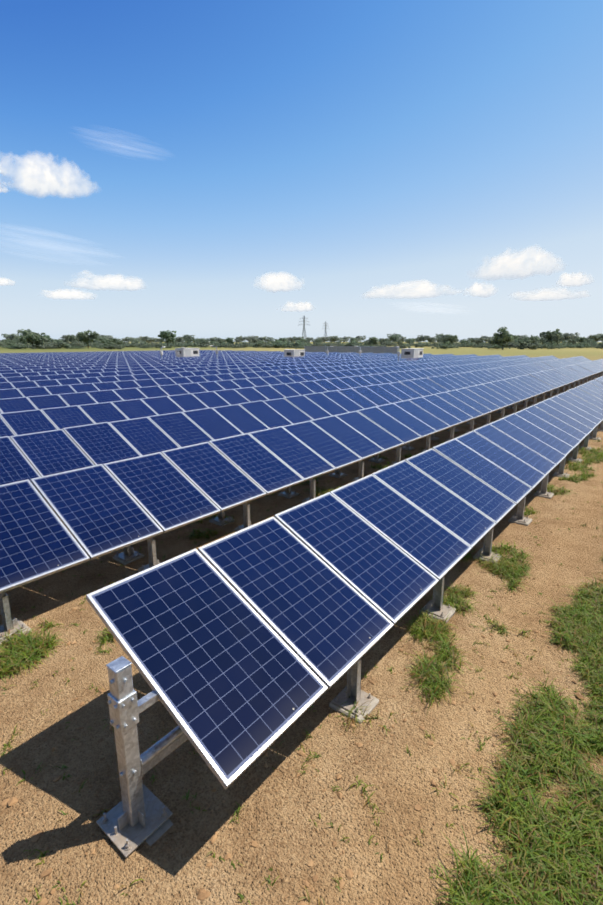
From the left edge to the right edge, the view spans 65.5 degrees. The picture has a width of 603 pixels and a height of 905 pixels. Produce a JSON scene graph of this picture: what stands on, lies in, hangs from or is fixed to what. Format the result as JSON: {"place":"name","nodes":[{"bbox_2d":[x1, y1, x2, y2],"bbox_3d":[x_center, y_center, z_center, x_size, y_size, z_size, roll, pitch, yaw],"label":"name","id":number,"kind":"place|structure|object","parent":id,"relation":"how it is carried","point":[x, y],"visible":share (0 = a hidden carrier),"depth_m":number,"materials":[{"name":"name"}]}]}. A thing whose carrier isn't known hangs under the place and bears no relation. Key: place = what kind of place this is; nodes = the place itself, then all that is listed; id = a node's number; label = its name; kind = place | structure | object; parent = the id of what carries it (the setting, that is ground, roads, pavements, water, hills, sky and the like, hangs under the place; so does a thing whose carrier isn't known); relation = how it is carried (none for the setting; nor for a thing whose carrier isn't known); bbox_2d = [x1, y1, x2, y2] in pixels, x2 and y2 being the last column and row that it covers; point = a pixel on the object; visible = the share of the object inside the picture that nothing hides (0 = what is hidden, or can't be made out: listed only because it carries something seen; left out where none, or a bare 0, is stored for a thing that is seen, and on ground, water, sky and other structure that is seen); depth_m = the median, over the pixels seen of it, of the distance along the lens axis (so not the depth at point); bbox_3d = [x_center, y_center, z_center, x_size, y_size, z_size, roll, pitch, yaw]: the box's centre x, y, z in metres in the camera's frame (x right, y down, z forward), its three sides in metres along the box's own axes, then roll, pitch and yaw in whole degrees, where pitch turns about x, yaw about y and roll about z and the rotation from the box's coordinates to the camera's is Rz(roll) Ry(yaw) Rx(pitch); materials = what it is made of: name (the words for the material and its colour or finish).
{"place":"outdoors","nodes":[
{"label":"outdoors","id":0,"kind":"place"},
{"bbox_2d":[0,277,14,285],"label":"cloud","id":1,"kind":"structure","parent":0,"point":[4,282],"depth_m":4066.93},
{"bbox_2d":[0,152,98,198],"bbox_3d":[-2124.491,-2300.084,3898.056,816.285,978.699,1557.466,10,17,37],"label":"cloud","id":2,"kind":"structure","parent":0,"point":[37,175],"depth_m":3891.34,"materials":[{"name":"white"}]},
{"bbox_2d":[0,222,121,264],"bbox_3d":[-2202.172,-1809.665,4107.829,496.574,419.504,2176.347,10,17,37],"label":"cloud","id":3,"kind":"structure","parent":0,"point":[47,245],"depth_m":4061.52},
{"bbox_2d":[41,289,95,299],"bbox_3d":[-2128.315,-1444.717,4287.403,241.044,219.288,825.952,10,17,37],"label":"cloud","id":4,"kind":"structure","parent":0,"point":[73,294],"depth_m":4282.52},
{"bbox_2d":[64,270,144,290],"bbox_3d":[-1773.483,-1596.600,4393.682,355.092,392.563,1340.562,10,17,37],"label":"cloud","id":5,"kind":"structure","parent":0,"point":[115,282],"depth_m":4358.50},
{"bbox_2d":[74,127,171,159],"bbox_3d":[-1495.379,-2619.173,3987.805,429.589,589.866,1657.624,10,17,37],"label":"cloud","id":6,"kind":"structure","parent":0,"point":[121,143],"depth_m":3965.49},
{"bbox_2d":[255,272,301,291],"bbox_3d":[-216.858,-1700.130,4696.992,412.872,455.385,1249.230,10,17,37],"label":"cloud","id":7,"kind":"structure","parent":0,"point":[278,282],"depth_m":4693.82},
{"bbox_2d":[277,302,313,311],"bbox_3d":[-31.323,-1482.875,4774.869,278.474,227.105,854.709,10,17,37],"label":"cloud","id":8,"kind":"structure","parent":0,"point":[301,307],"depth_m":4765.59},
{"bbox_2d":[0,342,602,904],"bbox_3d":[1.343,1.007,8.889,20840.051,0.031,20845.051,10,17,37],"label":"ground","id":9,"kind":"structure","parent":0,"point":[182,874],"depth_m":3.51,"materials":[{"name":"soil"}]},
{"bbox_2d":[16,329,47,345],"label":"tree","id":10,"kind":"object","parent":9,"relation":"on","point":[29,336],"visible":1,"depth_m":193.81,"materials":[{"name":"green plant"}]},
{"bbox_2d":[46,340,73,348],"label":"bush","id":11,"kind":"object","parent":9,"relation":"on","point":[58,343],"visible":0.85,"depth_m":203.61,"materials":[{"name":"green plant"}]},
{"bbox_2d":[76,330,101,348],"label":"tree","id":12,"kind":"object","parent":9,"relation":"on","point":[86,338],"visible":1,"depth_m":211.69,"materials":[{"name":"green plant"}]},
{"bbox_2d":[96,656,187,857],"bbox_3d":[-0.603,1.766,3.496,0.440,1.353,1.961,10,17,37],"label":"support post","id":13,"kind":"object","parent":9,"relation":"on","point":[134,818],"visible":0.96,"depth_m":2.92,"materials":[{"name":"metal"}]},
{"bbox_2d":[158,330,176,345],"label":"tree","id":14,"kind":"object","parent":9,"relation":"on","point":[168,336],"visible":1,"depth_m":232.83,"materials":[{"name":"green plant"}]},
{"bbox_2d":[175,348,199,356],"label":"inverter cabin","id":15,"kind":"object","parent":9,"relation":"on","point":[186,352],"visible":0.54,"depth_m":58.06,"materials":[{"name":"metal"}]},
{"bbox_2d":[284,349,304,356],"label":"inverter cabin","id":16,"kind":"object","parent":9,"relation":"on","point":[292,353],"visible":0.46,"depth_m":58.55,"materials":[{"name":"metal"}]},
{"bbox_2d":[0,431,602,904],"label":"grass tufts","id":17,"kind":"object","parent":9,"relation":"on","point":[554,863],"visible":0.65,"depth_m":3.47,"materials":[{"name":"plant"}]},
{"bbox_2d":[0,371,602,644],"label":"support posts","id":18,"kind":"object","parent":9,"relation":"on","point":[129,554],"visible":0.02,"depth_m":8.01,"materials":[{"name":"metal"}]},
{"bbox_2d":[0,350,558,436],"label":"solar panels","id":19,"kind":"object","parent":18,"relation":"on","point":[43,391],"visible":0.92,"depth_m":25.57,"materials":[{"name":"glass"}]},
{"bbox_2d":[0,497,602,904],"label":"pebbles","id":20,"kind":"object","parent":9,"relation":"on","point":[203,894],"visible":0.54,"depth_m":3.28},
{"bbox_2d":[304,346,397,353],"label":"perimeter fence","id":21,"kind":"object","parent":9,"relation":"on","point":[365,349],"visible":0.42,"depth_m":85.92,"materials":[{"name":"metal"}]},
{"bbox_2d":[401,348,423,358],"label":"inverter cabin","id":22,"kind":"object","parent":9,"relation":"on","point":[411,352],"visible":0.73,"depth_m":54.02,"materials":[{"name":"metal"}]},
{"bbox_2d":[439,333,457,344],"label":"tree","id":23,"kind":"object","parent":9,"relation":"on","point":[451,338],"visible":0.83,"depth_m":221.80,"materials":[{"name":"green plant"}]},
{"bbox_2d":[329,421,602,723],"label":"support posts","id":24,"kind":"object","parent":9,"relation":"on","point":[438,608],"visible":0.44,"depth_m":5.33,"materials":[{"name":"metal"}]},
{"bbox_2d":[86,548,327,789],"bbox_3d":[-0.688,1.395,3.425,1.456,0.734,1.000,10,17,37],"label":"solar module","id":25,"kind":"object","parent":24,"relation":"on","point":[237,685],"visible":0.98,"depth_m":3.32,"materials":[{"name":"glass"}]},
{"bbox_2d":[198,517,393,689],"bbox_3d":[-0.050,1.216,4.204,1.456,0.734,1.000,10,16,37],"label":"solar module","id":26,"kind":"object","parent":24,"relation":"on","point":[326,623],"visible":1,"depth_m":4.12,"materials":[{"name":"glass"}]},
{"bbox_2d":[274,492,438,624],"bbox_3d":[0.584,1.027,4.979,1.456,0.734,1.000,10,16,37],"label":"solar module","id":27,"kind":"object","parent":24,"relation":"on","point":[385,577],"visible":0.96,"depth_m":4.90,"materials":[{"name":"glass"}]},
{"bbox_2d":[330,474,471,579],"bbox_3d":[1.217,0.843,5.757,1.456,0.734,1.000,10,17,37],"label":"solar module","id":28,"kind":"object","parent":24,"relation":"on","point":[434,548],"visible":0.94,"depth_m":5.69,"materials":[{"name":"glass"}]},
{"bbox_2d":[372,460,496,547],"bbox_3d":[1.845,0.658,6.534,1.456,0.734,1.000,10,16,37],"label":"solar module","id":29,"kind":"object","parent":24,"relation":"on","point":[462,520],"visible":0.94,"depth_m":6.48,"materials":[{"name":"glass"}]},
{"bbox_2d":[405,448,515,522],"bbox_3d":[2.481,0.475,7.316,1.456,0.734,1.000,10,17,37],"label":"solar module","id":30,"kind":"object","parent":24,"relation":"on","point":[492,504],"visible":0.94,"depth_m":7.26,"materials":[{"name":"glass"}]},
{"bbox_2d":[432,438,531,504],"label":"solar module","id":31,"kind":"object","parent":24,"relation":"on","point":[516,491],"visible":0.92,"depth_m":8.03,"materials":[{"name":"glass"}]},
{"bbox_2d":[455,431,545,489],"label":"solar module","id":32,"kind":"object","parent":24,"relation":"on","point":[517,468],"visible":0.96,"depth_m":8.82,"materials":[{"name":"glass"}]},
{"bbox_2d":[473,424,555,474],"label":"solar module","id":33,"kind":"object","parent":24,"relation":"on","point":[520,451],"visible":0.96,"depth_m":9.60,"materials":[{"name":"glass"}]},
{"bbox_2d":[489,418,565,465],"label":"solar module","id":34,"kind":"object","parent":24,"relation":"on","point":[536,445],"visible":0.96,"depth_m":10.38,"materials":[{"name":"glass"}]},
{"bbox_2d":[503,413,573,455],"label":"solar module","id":35,"kind":"object","parent":24,"relation":"on","point":[557,444],"visible":0.75,"depth_m":11.18,"materials":[{"name":"glass"}]},
{"bbox_2d":[514,409,580,448],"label":"solar module","id":36,"kind":"object","parent":24,"relation":"on","point":[554,431],"visible":0.9,"depth_m":11.95,"materials":[{"name":"glass"}]},
{"bbox_2d":[525,405,586,440],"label":"solar module","id":37,"kind":"object","parent":24,"relation":"on","point":[559,424],"visible":0.83,"depth_m":12.74,"materials":[{"name":"glass"}]},
{"bbox_2d":[534,402,592,434],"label":"solar module","id":38,"kind":"object","parent":24,"relation":"on","point":[566,419],"visible":0.92,"depth_m":13.50,"materials":[{"name":"glass"}]},
{"bbox_2d":[542,398,597,428],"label":"solar module","id":39,"kind":"object","parent":24,"relation":"on","point":[572,414],"visible":0.79,"depth_m":14.29,"materials":[{"name":"glass"}]},
{"bbox_2d":[549,396,601,424],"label":"solar module","id":40,"kind":"object","parent":24,"relation":"on","point":[579,411],"visible":0.83,"depth_m":15.07,"materials":[{"name":"glass"}]},
{"bbox_2d":[556,393,602,420],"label":"solar module","id":41,"kind":"object","parent":24,"relation":"on","point":[580,406],"visible":0.81,"depth_m":15.85,"materials":[{"name":"glass"}]},
{"bbox_2d":[562,391,602,414],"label":"solar module","id":42,"kind":"object","parent":24,"relation":"on","point":[585,403],"visible":0.75,"depth_m":16.68,"materials":[{"name":"glass"}]},
{"bbox_2d":[567,389,602,409],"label":"solar module","id":43,"kind":"object","parent":24,"relation":"on","point":[585,398],"visible":0.92,"depth_m":17.45,"materials":[{"name":"glass"}]},
{"bbox_2d":[573,387,602,403],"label":"solar module","id":44,"kind":"object","parent":24,"relation":"on","point":[588,395],"visible":0.73,"depth_m":18.36,"materials":[{"name":"glass"}]},
{"bbox_2d":[577,385,602,399],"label":"solar module","id":45,"kind":"object","parent":24,"relation":"on","point":[590,392],"visible":0.92,"depth_m":19.06,"materials":[{"name":"glass"}]},
{"bbox_2d":[488,326,517,349],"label":"tree","id":46,"kind":"object","parent":9,"relation":"on","point":[504,336],"visible":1,"depth_m":177.93,"materials":[{"name":"green plant"}]},
{"bbox_2d":[514,339,540,349],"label":"bush","id":47,"kind":"object","parent":9,"relation":"on","point":[525,345],"visible":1,"depth_m":187.74,"materials":[{"name":"green plant"}]},
{"bbox_2d":[539,329,563,342],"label":"tree","id":48,"kind":"object","parent":9,"relation":"on","point":[554,336],"visible":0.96,"depth_m":222.65,"materials":[{"name":"green plant"}]},
{"bbox_2d":[561,332,579,340],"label":"tree","id":49,"kind":"object","parent":9,"relation":"on","point":[567,336],"visible":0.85,"depth_m":578.08,"materials":[{"name":"green plant"}]},
{"bbox_2d":[0,0,602,341],"label":"sky","id":50,"kind":"structure","parent":0,"point":[344,148],"materials":[{"name":"blue"}]},
{"bbox_2d":[359,279,462,298],"bbox_3d":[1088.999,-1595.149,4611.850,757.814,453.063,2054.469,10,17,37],"label":"cloud","id":51,"kind":"structure","parent":0,"point":[419,289],"depth_m":4594.48,"materials":[{"name":"white"}]},
{"bbox_2d":[462,281,497,297],"bbox_3d":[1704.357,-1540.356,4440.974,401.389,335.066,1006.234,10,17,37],"label":"cloud","id":52,"kind":"structure","parent":0,"point":[477,289],"depth_m":4431.53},
{"bbox_2d":[467,246,565,279],"bbox_3d":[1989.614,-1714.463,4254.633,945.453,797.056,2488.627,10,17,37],"label":"cloud","id":53,"kind":"structure","parent":0,"point":[531,261],"depth_m":4235.65,"materials":[{"name":"white"}]},
{"bbox_2d":[512,286,589,300],"bbox_3d":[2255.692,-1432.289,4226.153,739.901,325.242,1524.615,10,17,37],"label":"cloud","id":54,"kind":"structure","parent":0,"point":[550,295],"depth_m":4201.31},
{"bbox_2d":[557,272,594,286],"bbox_3d":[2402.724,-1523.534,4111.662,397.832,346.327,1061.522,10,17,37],"label":"cloud","id":55,"kind":"structure","parent":0,"point":[571,280],"depth_m":4094.40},
{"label":"solar field purlins","id":56,"kind":"object","parent":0,"visible":0},
{"bbox_2d":[0,436,40,485],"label":"solar module","id":57,"kind":"object","parent":56,"relation":"on","point":[16,465],"visible":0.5,"depth_m":8.48,"materials":[{"name":"glass"}]},
{"bbox_2d":[0,479,89,592],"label":"solar module","id":58,"kind":"object","parent":56,"relation":"on","point":[38,541],"visible":1,"depth_m":5.47,"materials":[{"name":"glass"}]},
{"bbox_2d":[10,429,93,476],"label":"solar module","id":59,"kind":"object","parent":56,"relation":"on","point":[46,453],"visible":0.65,"depth_m":9.12,"materials":[{"name":"glass"}]},
{"bbox_2d":[30,464,162,559],"bbox_3d":[-2.733,0.719,6.262,1.456,0.734,1.000,10,17,37],"label":"solar module","id":60,"kind":"object","parent":56,"relation":"on","point":[98,510],"visible":0.98,"depth_m":6.19,"materials":[{"name":"glass"}]},
{"bbox_2d":[63,422,140,464],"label":"solar module","id":61,"kind":"object","parent":56,"relation":"on","point":[102,443],"visible":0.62,"depth_m":9.89,"materials":[{"name":"glass"}]},
{"bbox_2d":[108,417,179,455],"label":"solar module","id":62,"kind":"object","parent":56,"relation":"on","point":[141,436],"visible":0.67,"depth_m":10.68,"materials":[{"name":"glass"}]},
{"bbox_2d":[103,452,220,532],"bbox_3d":[-2.098,0.538,7.045,1.456,0.734,1.000,10,17,37],"label":"solar module","id":63,"kind":"object","parent":56,"relation":"on","point":[163,491],"visible":0.96,"depth_m":6.98,"materials":[{"name":"glass"}]},
{"bbox_2d":[148,412,212,446],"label":"solar module","id":64,"kind":"object","parent":56,"relation":"on","point":[180,429],"visible":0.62,"depth_m":11.45,"materials":[{"name":"glass"}]},
{"bbox_2d":[182,407,242,439],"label":"solar module","id":65,"kind":"object","parent":56,"relation":"on","point":[212,423],"visible":0.69,"depth_m":12.23,"materials":[{"name":"glass"}]},
{"bbox_2d":[161,442,266,511],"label":"solar module","id":66,"kind":"object","parent":56,"relation":"on","point":[216,477],"visible":0.98,"depth_m":7.76,"materials":[{"name":"glass"}]},
{"bbox_2d":[213,404,268,433],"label":"solar module","id":67,"kind":"object","parent":56,"relation":"on","point":[241,419],"visible":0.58,"depth_m":13.03,"materials":[{"name":"glass"}]},
{"bbox_2d":[209,433,303,494],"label":"solar module","id":68,"kind":"object","parent":56,"relation":"on","point":[263,468],"visible":0.98,"depth_m":8.54,"materials":[{"name":"glass"}]},
{"bbox_2d":[238,400,291,428],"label":"solar module","id":69,"kind":"object","parent":56,"relation":"on","point":[265,414],"visible":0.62,"depth_m":13.79,"materials":[{"name":"glass"}]},
{"bbox_2d":[264,398,312,423],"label":"solar module","id":70,"kind":"object","parent":56,"relation":"on","point":[288,411],"visible":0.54,"depth_m":14.59,"materials":[{"name":"glass"}]},
{"bbox_2d":[248,426,334,480],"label":"solar module","id":71,"kind":"object","parent":56,"relation":"on","point":[296,455],"visible":0.94,"depth_m":9.32,"materials":[{"name":"glass"}]},
{"bbox_2d":[284,395,331,419],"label":"solar module","id":72,"kind":"object","parent":56,"relation":"on","point":[307,406],"visible":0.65,"depth_m":15.35,"materials":[{"name":"glass"}]},
{"bbox_2d":[282,421,361,469],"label":"solar module","id":73,"kind":"object","parent":56,"relation":"on","point":[329,449],"visible":0.92,"depth_m":10.11,"materials":[{"name":"glass"}]},
{"bbox_2d":[304,392,347,415],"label":"solar module","id":74,"kind":"object","parent":56,"relation":"on","point":[326,403],"visible":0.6,"depth_m":16.13,"materials":[{"name":"glass"}]},
{"bbox_2d":[321,390,363,411],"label":"solar module","id":75,"kind":"object","parent":56,"relation":"on","point":[342,401],"visible":0.65,"depth_m":16.91,"materials":[{"name":"glass"}]},
{"bbox_2d":[310,415,384,459],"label":"solar module","id":76,"kind":"object","parent":56,"relation":"on","point":[357,443],"visible":0.94,"depth_m":10.89,"materials":[{"name":"glass"}]},
{"bbox_2d":[337,388,376,408],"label":"solar module","id":77,"kind":"object","parent":56,"relation":"on","point":[357,398],"visible":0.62,"depth_m":17.70,"materials":[{"name":"glass"}]},
{"bbox_2d":[335,411,403,451],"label":"solar module","id":78,"kind":"object","parent":56,"relation":"on","point":[383,439],"visible":0.96,"depth_m":11.68,"materials":[{"name":"glass"}]},
{"bbox_2d":[352,386,389,405],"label":"solar module","id":79,"kind":"object","parent":56,"relation":"on","point":[372,396],"visible":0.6,"depth_m":18.47,"materials":[{"name":"glass"}]},
{"bbox_2d":[365,384,401,402],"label":"solar module","id":80,"kind":"object","parent":56,"relation":"on","point":[384,393],"visible":0.6,"depth_m":19.25,"materials":[{"name":"glass"}]},
{"bbox_2d":[357,406,421,443],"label":"solar module","id":81,"kind":"object","parent":56,"relation":"on","point":[404,434],"visible":0.94,"depth_m":12.44,"materials":[{"name":"glass"}]},
{"bbox_2d":[378,383,412,400],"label":"solar module","id":82,"kind":"object","parent":56,"relation":"on","point":[396,392],"visible":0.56,"depth_m":20.05,"materials":[{"name":"glass"}]},
{"bbox_2d":[389,382,422,397],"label":"solar module","id":83,"kind":"object","parent":56,"relation":"on","point":[406,390],"visible":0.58,"depth_m":20.84,"materials":[{"name":"glass"}]},
{"bbox_2d":[376,403,436,437],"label":"solar module","id":84,"kind":"object","parent":56,"relation":"on","point":[409,421],"visible":0.92,"depth_m":13.23,"materials":[{"name":"glass"}]},
{"bbox_2d":[399,380,432,395],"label":"solar module","id":85,"kind":"object","parent":56,"relation":"on","point":[415,387],"visible":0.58,"depth_m":21.58,"materials":[{"name":"glass"}]},
{"bbox_2d":[394,400,450,431],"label":"solar module","id":86,"kind":"object","parent":56,"relation":"on","point":[425,417],"visible":0.98,"depth_m":14.02,"materials":[{"name":"glass"}]},
{"bbox_2d":[410,379,440,393],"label":"solar module","id":87,"kind":"object","parent":56,"relation":"on","point":[425,386],"visible":0.67,"depth_m":22.37,"materials":[{"name":"glass"}]},
{"bbox_2d":[420,378,448,392],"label":"solar module","id":88,"kind":"object","parent":56,"relation":"on","point":[441,389],"visible":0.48,"depth_m":23.18,"materials":[{"name":"glass"}]},
{"bbox_2d":[408,397,462,426],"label":"solar module","id":89,"kind":"object","parent":56,"relation":"on","point":[436,411],"visible":0.96,"depth_m":14.79,"materials":[{"name":"glass"}]},
{"bbox_2d":[427,376,455,390],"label":"solar module","id":90,"kind":"object","parent":56,"relation":"on","point":[440,382],"visible":0.67,"depth_m":23.88,"materials":[{"name":"glass"}]},
{"bbox_2d":[423,394,473,422],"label":"solar module","id":91,"kind":"object","parent":56,"relation":"on","point":[455,412],"visible":0.92,"depth_m":15.58,"materials":[{"name":"glass"}]},
{"bbox_2d":[436,375,463,388],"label":"solar module","id":92,"kind":"object","parent":56,"relation":"on","point":[450,382],"visible":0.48,"depth_m":24.73,"materials":[{"name":"glass"}]},
{"bbox_2d":[443,374,469,387],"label":"solar module","id":93,"kind":"object","parent":56,"relation":"on","point":[457,381],"visible":0.62,"depth_m":25.49,"materials":[{"name":"glass"}]},
{"bbox_2d":[434,392,483,418],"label":"solar module","id":94,"kind":"object","parent":56,"relation":"on","point":[460,405],"visible":0.85,"depth_m":16.35,"materials":[{"name":"glass"}]},
{"bbox_2d":[450,373,475,385],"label":"solar module","id":95,"kind":"object","parent":56,"relation":"on","point":[463,379],"visible":0.6,"depth_m":26.25,"materials":[{"name":"glass"}]},
{"bbox_2d":[456,372,481,384],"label":"solar module","id":96,"kind":"object","parent":56,"relation":"on","point":[469,378],"visible":0.65,"depth_m":27.02,"materials":[{"name":"glass"}]},
{"bbox_2d":[447,390,492,414],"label":"solar module","id":97,"kind":"object","parent":56,"relation":"on","point":[472,403],"visible":0.92,"depth_m":17.12,"materials":[{"name":"glass"}]},
{"bbox_2d":[456,388,500,411],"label":"solar module","id":98,"kind":"object","parent":56,"relation":"on","point":[480,400],"visible":0.98,"depth_m":17.91,"materials":[{"name":"glass"}]},
{"bbox_2d":[465,386,507,408],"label":"solar module","id":99,"kind":"object","parent":56,"relation":"on","point":[488,397],"visible":0.96,"depth_m":18.67,"materials":[{"name":"glass"}]},
{"bbox_2d":[475,384,514,405],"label":"solar module","id":100,"kind":"object","parent":56,"relation":"on","point":[500,397],"visible":0.75,"depth_m":19.48,"materials":[{"name":"glass"}]},
{"bbox_2d":[483,382,521,402],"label":"solar module","id":101,"kind":"object","parent":56,"relation":"on","point":[502,392],"visible":0.92,"depth_m":20.23,"materials":[{"name":"glass"}]},
{"bbox_2d":[490,381,527,400],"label":"solar module","id":102,"kind":"object","parent":56,"relation":"on","point":[509,390],"visible":0.83,"depth_m":21.01,"materials":[{"name":"glass"}]},
{"bbox_2d":[498,380,532,398],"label":"solar module","id":103,"kind":"object","parent":56,"relation":"on","point":[516,389],"visible":0.67,"depth_m":21.83,"materials":[{"name":"glass"}]},
{"bbox_2d":[503,378,537,396],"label":"solar module","id":104,"kind":"object","parent":56,"relation":"on","point":[521,387],"visible":0.88,"depth_m":22.58,"materials":[{"name":"glass"}]},
{"bbox_2d":[509,377,542,394],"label":"solar module","id":105,"kind":"object","parent":56,"relation":"on","point":[527,386],"visible":0.9,"depth_m":23.37,"materials":[{"name":"glass"}]},
{"bbox_2d":[515,376,547,392],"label":"solar module","id":106,"kind":"object","parent":56,"relation":"on","point":[535,386],"visible":0.9,"depth_m":24.14,"materials":[{"name":"glass"}]},
{"bbox_2d":[521,375,551,390],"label":"solar module","id":107,"kind":"object","parent":56,"relation":"on","point":[536,383],"visible":0.79,"depth_m":24.94,"materials":[{"name":"glass"}]},
{"bbox_2d":[529,373,558,387],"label":"solar module","id":108,"kind":"object","parent":56,"relation":"on","point":[544,380],"visible":0.94,"depth_m":26.43,"materials":[{"name":"glass"}]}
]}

